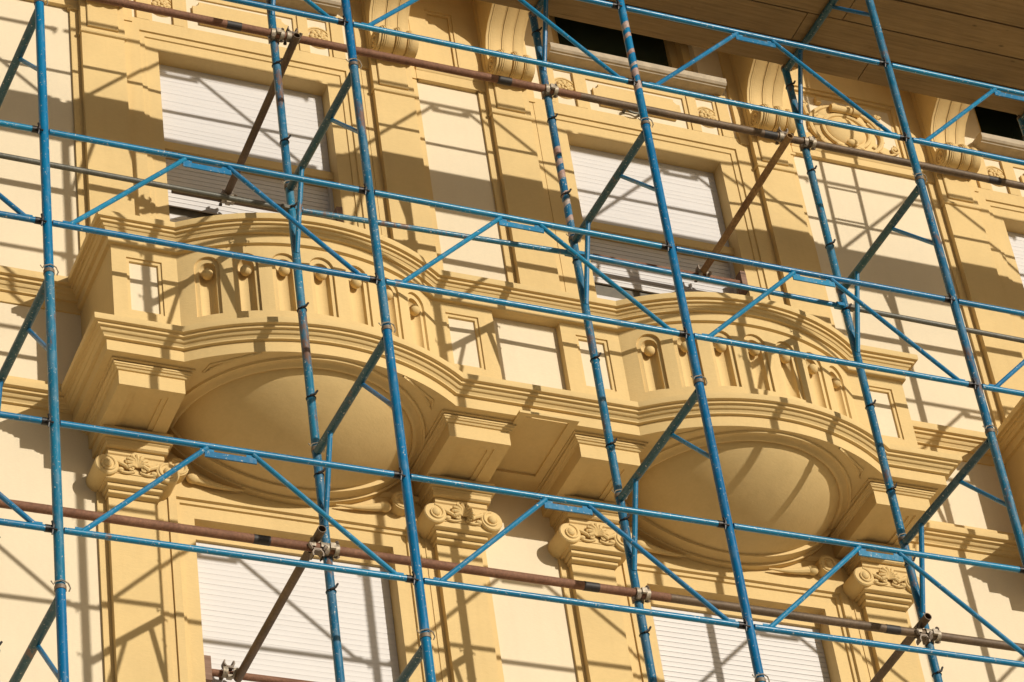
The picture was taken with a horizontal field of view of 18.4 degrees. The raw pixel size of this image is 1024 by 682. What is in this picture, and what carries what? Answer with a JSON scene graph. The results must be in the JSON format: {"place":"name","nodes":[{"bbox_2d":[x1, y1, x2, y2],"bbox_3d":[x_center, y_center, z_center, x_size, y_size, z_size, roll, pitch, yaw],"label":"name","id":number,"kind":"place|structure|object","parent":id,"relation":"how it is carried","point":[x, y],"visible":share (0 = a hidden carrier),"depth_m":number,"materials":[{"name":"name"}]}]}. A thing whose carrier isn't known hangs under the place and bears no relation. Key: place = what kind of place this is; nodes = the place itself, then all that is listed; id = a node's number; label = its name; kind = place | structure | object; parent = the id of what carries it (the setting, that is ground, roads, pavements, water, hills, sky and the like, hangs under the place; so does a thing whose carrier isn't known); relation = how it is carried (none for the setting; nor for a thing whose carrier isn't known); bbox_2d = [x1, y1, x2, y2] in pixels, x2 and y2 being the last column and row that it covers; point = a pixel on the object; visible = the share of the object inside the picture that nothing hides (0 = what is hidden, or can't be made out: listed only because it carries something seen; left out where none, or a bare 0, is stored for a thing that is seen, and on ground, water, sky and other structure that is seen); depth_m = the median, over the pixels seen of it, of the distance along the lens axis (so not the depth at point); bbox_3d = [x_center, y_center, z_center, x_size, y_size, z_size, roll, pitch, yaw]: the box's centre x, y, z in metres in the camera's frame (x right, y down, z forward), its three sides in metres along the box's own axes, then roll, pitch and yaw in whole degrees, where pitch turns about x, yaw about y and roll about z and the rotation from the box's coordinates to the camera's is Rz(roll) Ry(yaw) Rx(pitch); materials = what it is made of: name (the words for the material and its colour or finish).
{"place":"outdoors","nodes":[
{"label":"outdoors","id":0,"kind":"place"},
{"bbox_2d":[322,541,339,559],"bbox_3d":[-0.954,1.093,16.436,0.113,0.110,0.108,10,-43,-21],"label":"tube coupler","id":1,"kind":"object","parent":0,"point":[335,546],"visible":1,"depth_m":16.41,"materials":[{"name":"metal"}]},
{"bbox_2d":[0,499,671,601],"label":"scaffold tube","id":2,"kind":"object","parent":1,"relation":"attached to","point":[258,539],"visible":1,"depth_m":16.38,"materials":[{"name":"brown metal"}]},
{"bbox_2d":[307,537,327,561],"bbox_3d":[-1.020,1.088,16.389,0.113,0.108,0.110,10,-43,-21],"label":"tube coupler","id":3,"kind":"object","parent":2,"relation":"attached to","point":[319,552],"visible":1,"depth_m":16.37,"materials":[{"name":"metal"}]},
{"bbox_2d":[234,525,325,681],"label":"tie tube","id":4,"kind":"object","parent":3,"relation":"attached to","point":[287,590],"visible":1,"depth_m":16.85,"materials":[{"name":"metal"}]},
{"bbox_2d":[631,585,650,603],"bbox_3d":[0.694,1.375,17.083,0.113,0.110,0.108,10,-43,-21],"label":"tube coupler","id":5,"kind":"object","parent":2,"relation":"attached to","point":[643,590],"visible":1,"depth_m":17.05,"materials":[{"name":"metal"}]},
{"bbox_2d":[752,673,769,681],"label":"scaffold portal","id":6,"kind":"object","parent":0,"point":[760,679],"visible":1,"depth_m":15.65,"materials":[{"name":"blue paint"}]},
{"bbox_2d":[612,375,763,681],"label":"scaffold portal","id":7,"kind":"object","parent":6,"relation":"on","point":[698,394],"visible":0.99,"depth_m":16.83,"materials":[{"name":"blue paint"}]},
{"bbox_2d":[410,474,750,630],"bbox_3d":[0.344,1.057,15.751,1.756,0.715,0.050,10,-43,-21],"label":"guard truss","id":8,"kind":"object","parent":7,"relation":"attached to","point":[587,508],"visible":1,"depth_m":15.80,"materials":[{"name":"blue metal"}]},
{"bbox_2d":[566,117,702,492],"bbox_3d":[0.682,-0.205,17.854,0.097,1.981,1.068,11,-44,-23],"label":"scaffold portal","id":9,"kind":"object","parent":7,"relation":"on","point":[645,135],"visible":0.96,"depth_m":17.99,"materials":[{"name":"blue paint"}]},
{"bbox_2d":[374,190,689,338],"bbox_3d":[0.111,-0.412,16.986,1.756,0.715,0.050,10,-43,-21],"label":"guard truss","id":10,"kind":"object","parent":9,"relation":"attached to","point":[539,226],"visible":1,"depth_m":17.03,"materials":[{"name":"blue metal"}]},
{"bbox_2d":[528,0,648,236],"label":"scaffold portal","id":11,"kind":"object","parent":9,"relation":"on","point":[540,49],"visible":0.92,"depth_m":19.13,"materials":[{"name":"blue paint"}]},
{"bbox_2d":[89,0,580,99],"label":"scaffold tube","id":12,"kind":"object","parent":11,"relation":"attached to","point":[306,40],"visible":1,"depth_m":19.02,"materials":[{"name":"brown metal"}]},
{"bbox_2d":[267,27,284,44],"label":"tube coupler","id":13,"kind":"object","parent":12,"relation":"attached to","point":[272,36],"visible":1,"depth_m":18.86,"materials":[{"name":"metal"}]},
{"bbox_2d":[283,26,302,44],"bbox_3d":[-1.321,-1.835,18.924,0.113,0.108,0.110,10,-43,-21],"label":"tube coupler","id":14,"kind":"object","parent":12,"relation":"attached to","point":[289,34],"visible":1,"depth_m":18.90,"materials":[{"name":"metal"}]},
{"bbox_2d":[541,83,558,98],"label":"tube coupler","id":15,"kind":"object","parent":12,"relation":"attached to","point":[550,86],"visible":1,"depth_m":19.51,"materials":[{"name":"metal"}]},
{"bbox_2d":[353,0,637,85],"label":"guard truss","id":16,"kind":"object","parent":11,"relation":"attached to","point":[613,76],"visible":1,"depth_m":18.11,"materials":[{"name":"blue metal"}]},
{"bbox_2d":[480,0,870,79],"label":"wooden board","id":17,"kind":"object","parent":11,"relation":"on","point":[639,24],"visible":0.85,"depth_m":20.32,"materials":[{"name":"brown wood"}]},
{"bbox_2d":[611,0,806,38],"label":"wooden board","id":18,"kind":"object","parent":11,"relation":"on","point":[767,18],"visible":1,"depth_m":20.23,"materials":[{"name":"brown wood"}]},
{"bbox_2d":[755,0,853,19],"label":"wooden board","id":19,"kind":"object","parent":11,"relation":"on","point":[814,6],"visible":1,"depth_m":20.27,"materials":[{"name":"brown wood"}]},
{"bbox_2d":[913,624,932,646],"bbox_3d":[2.295,1.656,17.691,0.113,0.108,0.110,10,-43,-21],"label":"tube coupler","id":20,"kind":"object","parent":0,"point":[922,637],"visible":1,"depth_m":17.67,"materials":[{"name":"metal"}]},
{"bbox_2d":[669,593,1023,651],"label":"scaffold tube","id":21,"kind":"object","parent":20,"relation":"attached to","point":[839,622],"visible":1,"depth_m":17.50,"materials":[{"name":"metal"}]},
{"bbox_2d":[922,627,941,644],"bbox_3d":[2.354,1.659,17.735,0.113,0.110,0.108,10,-43,-21],"label":"tube coupler","id":22,"kind":"object","parent":21,"relation":"attached to","point":[936,631],"visible":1,"depth_m":17.71,"materials":[{"name":"metal"}]},
{"bbox_2d":[870,613,931,681],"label":"tie tube","id":23,"kind":"object","parent":20,"relation":"attached to","point":[894,657],"visible":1,"depth_m":17.91,"materials":[{"name":"metal"}]},
{"label":"ground","id":24,"kind":"structure","parent":0,"visible":0},
{"bbox_2d":[0,0,1023,681],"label":"apartment building","id":25,"kind":"structure","parent":24,"relation":"on","point":[172,342],"depth_m":19.11,"materials":[{"name":"beige paint"}]},
{"bbox_2d":[9,579,70,681],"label":"scaffold portal","id":26,"kind":"object","parent":25,"relation":"attached to","point":[57,609],"visible":1,"depth_m":14.34,"materials":[{"name":"blue paint"}]},
{"bbox_2d":[0,264,65,644],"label":"scaffold portal","id":27,"kind":"object","parent":26,"relation":"on","point":[46,292],"visible":1,"depth_m":15.19,"materials":[{"name":"blue paint"}]},
{"bbox_2d":[0,0,53,267],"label":"scaffold portal","id":28,"kind":"object","parent":27,"relation":"on","point":[37,21],"visible":1,"depth_m":16.40,"materials":[{"name":"blue paint"}]},
{"bbox_2d":[0,120,46,225],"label":"guard truss","id":29,"kind":"object","parent":28,"relation":"attached to","point":[20,215],"visible":1,"depth_m":15.79,"materials":[{"name":"blue metal"}]},
{"bbox_2d":[0,411,57,534],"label":"guard truss","id":30,"kind":"object","parent":27,"relation":"attached to","point":[30,523],"visible":1,"depth_m":14.56,"materials":[{"name":"blue metal"}]},
{"bbox_2d":[204,655,211,681],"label":"packing block","id":31,"kind":"object","parent":25,"relation":"attached to","point":[208,668],"depth_m":17.24,"materials":[{"name":"brown wood"}]},
{"bbox_2d":[171,190,336,220],"bbox_3d":[-1.611,-0.852,19.756,1.080,0.042,0.041,10,-43,-21],"label":"reveal tube","id":32,"kind":"object","parent":25,"relation":"attached to","point":[218,200],"visible":0.3,"depth_m":19.70,"materials":[{"name":"metal"}]},
{"bbox_2d":[219,188,237,205],"bbox_3d":[-1.779,-0.901,19.688,0.113,0.108,0.110,10,-43,-21],"label":"tube coupler","id":33,"kind":"object","parent":32,"relation":"attached to","point":[226,202],"visible":0.54,"depth_m":19.66,"materials":[{"name":"metal"}]},
{"bbox_2d":[225,33,300,194],"bbox_3d":[-1.533,-1.371,19.273,0.048,0.126,1.353,10,-43,-21],"label":"tie tube","id":34,"kind":"object","parent":33,"relation":"attached to","point":[264,108],"visible":0.87,"depth_m":19.24,"materials":[{"name":"metal"}]},
{"bbox_2d":[212,669,314,681],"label":"reveal tube","id":35,"kind":"object","parent":25,"relation":"attached to","point":[247,676],"visible":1,"depth_m":17.36,"materials":[{"name":"brown metal"}]},
{"bbox_2d":[219,659,238,680],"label":"tube coupler","id":36,"kind":"object","parent":35,"relation":"attached to","point":[225,667],"visible":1,"depth_m":17.28,"materials":[{"name":"metal"}]},
{"bbox_2d":[333,206,343,222],"bbox_3d":[-1.098,-0.767,19.961,0.040,0.160,0.070,10,-43,-21],"label":"packing block","id":37,"kind":"object","parent":25,"relation":"attached to","point":[338,210],"depth_m":19.97,"materials":[{"name":"brown wood"}]},
{"bbox_2d":[395,628,435,681],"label":"scaffold portal","id":38,"kind":"object","parent":25,"relation":"attached to","point":[424,652],"visible":1,"depth_m":14.99,"materials":[{"name":"blue paint"}]},
{"bbox_2d":[308,321,429,681],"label":"scaffold portal","id":39,"kind":"object","parent":38,"relation":"on","point":[385,344],"visible":0.99,"depth_m":16.13,"materials":[{"name":"blue paint"}]},
{"bbox_2d":[60,420,418,584],"bbox_3d":[-1.302,0.775,15.105,1.755,0.715,0.050,10,-43,-21],"label":"guard truss","id":40,"kind":"object","parent":39,"relation":"attached to","point":[251,457],"visible":1,"depth_m":15.14,"materials":[{"name":"blue metal"}]},
{"bbox_2d":[281,58,390,446],"bbox_3d":[-0.965,-0.487,17.207,0.097,1.981,1.068,11,-44,-23],"label":"scaffold portal","id":41,"kind":"object","parent":39,"relation":"on","point":[352,79],"visible":1,"depth_m":17.33,"materials":[{"name":"blue paint"}]},
{"bbox_2d":[0,152,290,211],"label":"ledger","id":42,"kind":"object","parent":41,"relation":"attached to","point":[285,207],"visible":0.88,"depth_m":17.70,"materials":[{"name":"blue metal"}]},
{"bbox_2d":[49,129,380,284],"bbox_3d":[-1.536,-0.694,16.340,1.755,0.715,0.050,10,-43,-21],"label":"guard truss","id":43,"kind":"object","parent":41,"relation":"attached to","point":[227,168],"visible":1,"depth_m":16.38,"materials":[{"name":"blue metal"}]},
{"bbox_2d":[266,0,356,183],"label":"scaffold portal","id":44,"kind":"object","parent":41,"relation":"on","point":[278,84],"visible":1,"depth_m":18.42,"materials":[{"name":"blue paint"}]},
{"bbox_2d":[222,0,348,25],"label":"guard truss","id":45,"kind":"object","parent":44,"relation":"attached to","point":[324,16],"visible":1,"depth_m":17.59,"materials":[{"name":"blue metal"}]},
{"bbox_2d":[295,206,571,256],"bbox_3d":[-0.442,-0.636,18.376,1.792,0.090,0.044,10,-43,-21],"label":"ledger","id":46,"kind":"object","parent":41,"relation":"attached to","point":[564,252],"visible":0.76,"depth_m":18.36,"materials":[{"name":"blue paint"}]},
{"bbox_2d":[549,15,692,71],"bbox_3d":[0.669,-2.410,22.608,1.120,1.615,0.160,10,-43,-21],"label":"upper window","id":47,"kind":"structure","parent":25,"relation":"in","point":[596,38],"depth_m":22.43,"materials":[{"name":"glass"}]},
{"bbox_2d":[593,253,740,283],"bbox_3d":[1.025,-0.469,20.855,1.080,0.042,0.041,10,-43,-21],"label":"reveal tube","id":48,"kind":"object","parent":25,"relation":"attached to","point":[715,277],"visible":0.34,"depth_m":20.87,"materials":[{"name":"brown metal"}]},
{"bbox_2d":[694,265,711,281],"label":"tube coupler","id":49,"kind":"object","parent":48,"relation":"attached to","point":[700,272],"visible":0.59,"depth_m":20.92,"materials":[{"name":"metal"}]},
{"bbox_2d":[700,133,792,274],"bbox_3d":[1.514,-0.877,20.495,0.048,0.056,1.350,10,-43,-21],"label":"tie tube","id":50,"kind":"object","parent":49,"relation":"on","point":[754,191],"visible":0.98,"depth_m":20.43,"materials":[{"name":"metal"}]},
{"bbox_2d":[735,271,747,294],"bbox_3d":[1.538,-0.385,21.060,0.040,0.160,0.070,10,-43,-21],"label":"packing block","id":51,"kind":"object","parent":25,"relation":"attached to","point":[741,276],"depth_m":21.04,"materials":[{"name":"brown wood"}]},
{"bbox_2d":[973,106,1023,140],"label":"upper window","id":52,"kind":"structure","parent":25,"relation":"in","point":[990,121],"depth_m":23.56,"materials":[{"name":"glass"}]},
{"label":"scaffold portal","id":53,"kind":"object","parent":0,"visible":0},
{"bbox_2d":[957,299,1023,396],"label":"guard truss","id":54,"kind":"object","parent":53,"relation":"attached to","point":[996,387],"visible":1,"depth_m":18.01,"materials":[{"name":"blue metal"}]},
{"bbox_2d":[1017,113,1023,138],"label":"scaffold portal","id":55,"kind":"object","parent":53,"relation":"on","point":[1020,119],"visible":1,"depth_m":21.27,"materials":[{"name":"blue paint"}]},
{"bbox_2d":[792,12,1023,89],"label":"wooden board","id":56,"kind":"object","parent":55,"relation":"on","point":[909,49],"visible":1,"depth_m":20.71,"materials":[{"name":"brown wood"}]},
{"bbox_2d":[891,63,1023,165],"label":"guard truss","id":57,"kind":"object","parent":55,"relation":"attached to","point":[996,90],"visible":1,"depth_m":19.43,"materials":[{"name":"blue metal"}]},
{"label":"scaffold portal","id":58,"kind":"object","parent":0,"visible":0},
{"bbox_2d":[896,425,1023,681],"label":"scaffold portal","id":59,"kind":"object","parent":58,"relation":"on","point":[1008,503],"visible":0.84,"depth_m":17.66,"materials":[{"name":"blue paint"}]},
{"bbox_2d":[733,523,1023,667],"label":"guard truss","id":60,"kind":"object","parent":59,"relation":"attached to","point":[898,555],"visible":1,"depth_m":16.42,"materials":[{"name":"blue metal"}]},
{"bbox_2d":[836,172,992,537],"bbox_3d":[2.342,0.080,18.506,0.097,1.981,1.068,11,-44,-23],"label":"scaffold portal","id":61,"kind":"object","parent":59,"relation":"on","point":[920,189],"visible":0.92,"depth_m":18.64,"materials":[{"name":"blue paint"}]},
{"bbox_2d":[579,251,844,309],"bbox_3d":[1.210,-0.363,19.034,1.806,0.062,0.044,10,-43,-21],"label":"ledger","id":62,"kind":"object","parent":61,"relation":"attached to","point":[837,305],"visible":0.81,"depth_m":19.03,"materials":[{"name":"blue paint"}]},
{"bbox_2d":[675,246,978,389],"bbox_3d":[1.765,-0.129,17.636,1.770,0.715,0.050,10,-43,-21],"label":"guard truss","id":63,"kind":"object","parent":61,"relation":"attached to","point":[830,281],"visible":1,"depth_m":17.68,"materials":[{"name":"blue metal"}]},
{"bbox_2d":[780,0,922,284],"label":"scaffold portal","id":64,"kind":"object","parent":61,"relation":"on","point":[796,106],"visible":0.99,"depth_m":19.82,"materials":[{"name":"blue paint"}]},
{"bbox_2d":[625,5,909,141],"bbox_3d":[1.532,-1.597,18.870,1.770,0.715,0.050,10,-43,-21],"label":"guard truss","id":65,"kind":"object","parent":64,"relation":"attached to","point":[772,42],"visible":1,"depth_m":18.91,"materials":[{"name":"blue metal"}]},
{"bbox_2d":[580,92,1023,189],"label":"scaffold tube","id":66,"kind":"object","parent":64,"relation":"attached to","point":[611,102],"visible":1,"depth_m":20.14,"materials":[{"name":"metal"}]},
{"bbox_2d":[774,127,793,144],"bbox_3d":[1.730,-1.312,20.122,0.113,0.108,0.110,10,-43,-21],"label":"tube coupler","id":67,"kind":"object","parent":66,"relation":"attached to","point":[782,133],"visible":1,"depth_m":20.11,"materials":[{"name":"metal"}]},
{"bbox_2d":[799,136,816,151],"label":"tube coupler","id":68,"kind":"object","parent":66,"relation":"attached to","point":[807,141],"visible":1,"depth_m":20.16,"materials":[{"name":"metal"}]},
{"bbox_2d":[847,303,1023,342],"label":"ledger","id":69,"kind":"object","parent":61,"relation":"attached to","point":[946,325],"visible":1,"depth_m":19.57,"materials":[{"name":"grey metal"}]},
{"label":"scaffold portal","id":70,"kind":"object","parent":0,"visible":0},
{"bbox_2d":[843,0,1023,59],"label":"wooden board","id":71,"kind":"object","parent":70,"relation":"on","point":[924,21],"visible":1,"depth_m":20.56,"materials":[{"name":"brown wood"}]},
{"bbox_2d":[857,57,1023,115],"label":"wooden board","id":72,"kind":"object","parent":70,"relation":"on","point":[931,86],"visible":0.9,"depth_m":21.00,"materials":[{"name":"brown wood"}]},
{"bbox_2d":[903,0,1023,27],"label":"wooden board","id":73,"kind":"object","parent":70,"relation":"on","point":[1010,12],"visible":1,"depth_m":20.48,"materials":[{"name":"brown wood"}]}
]}

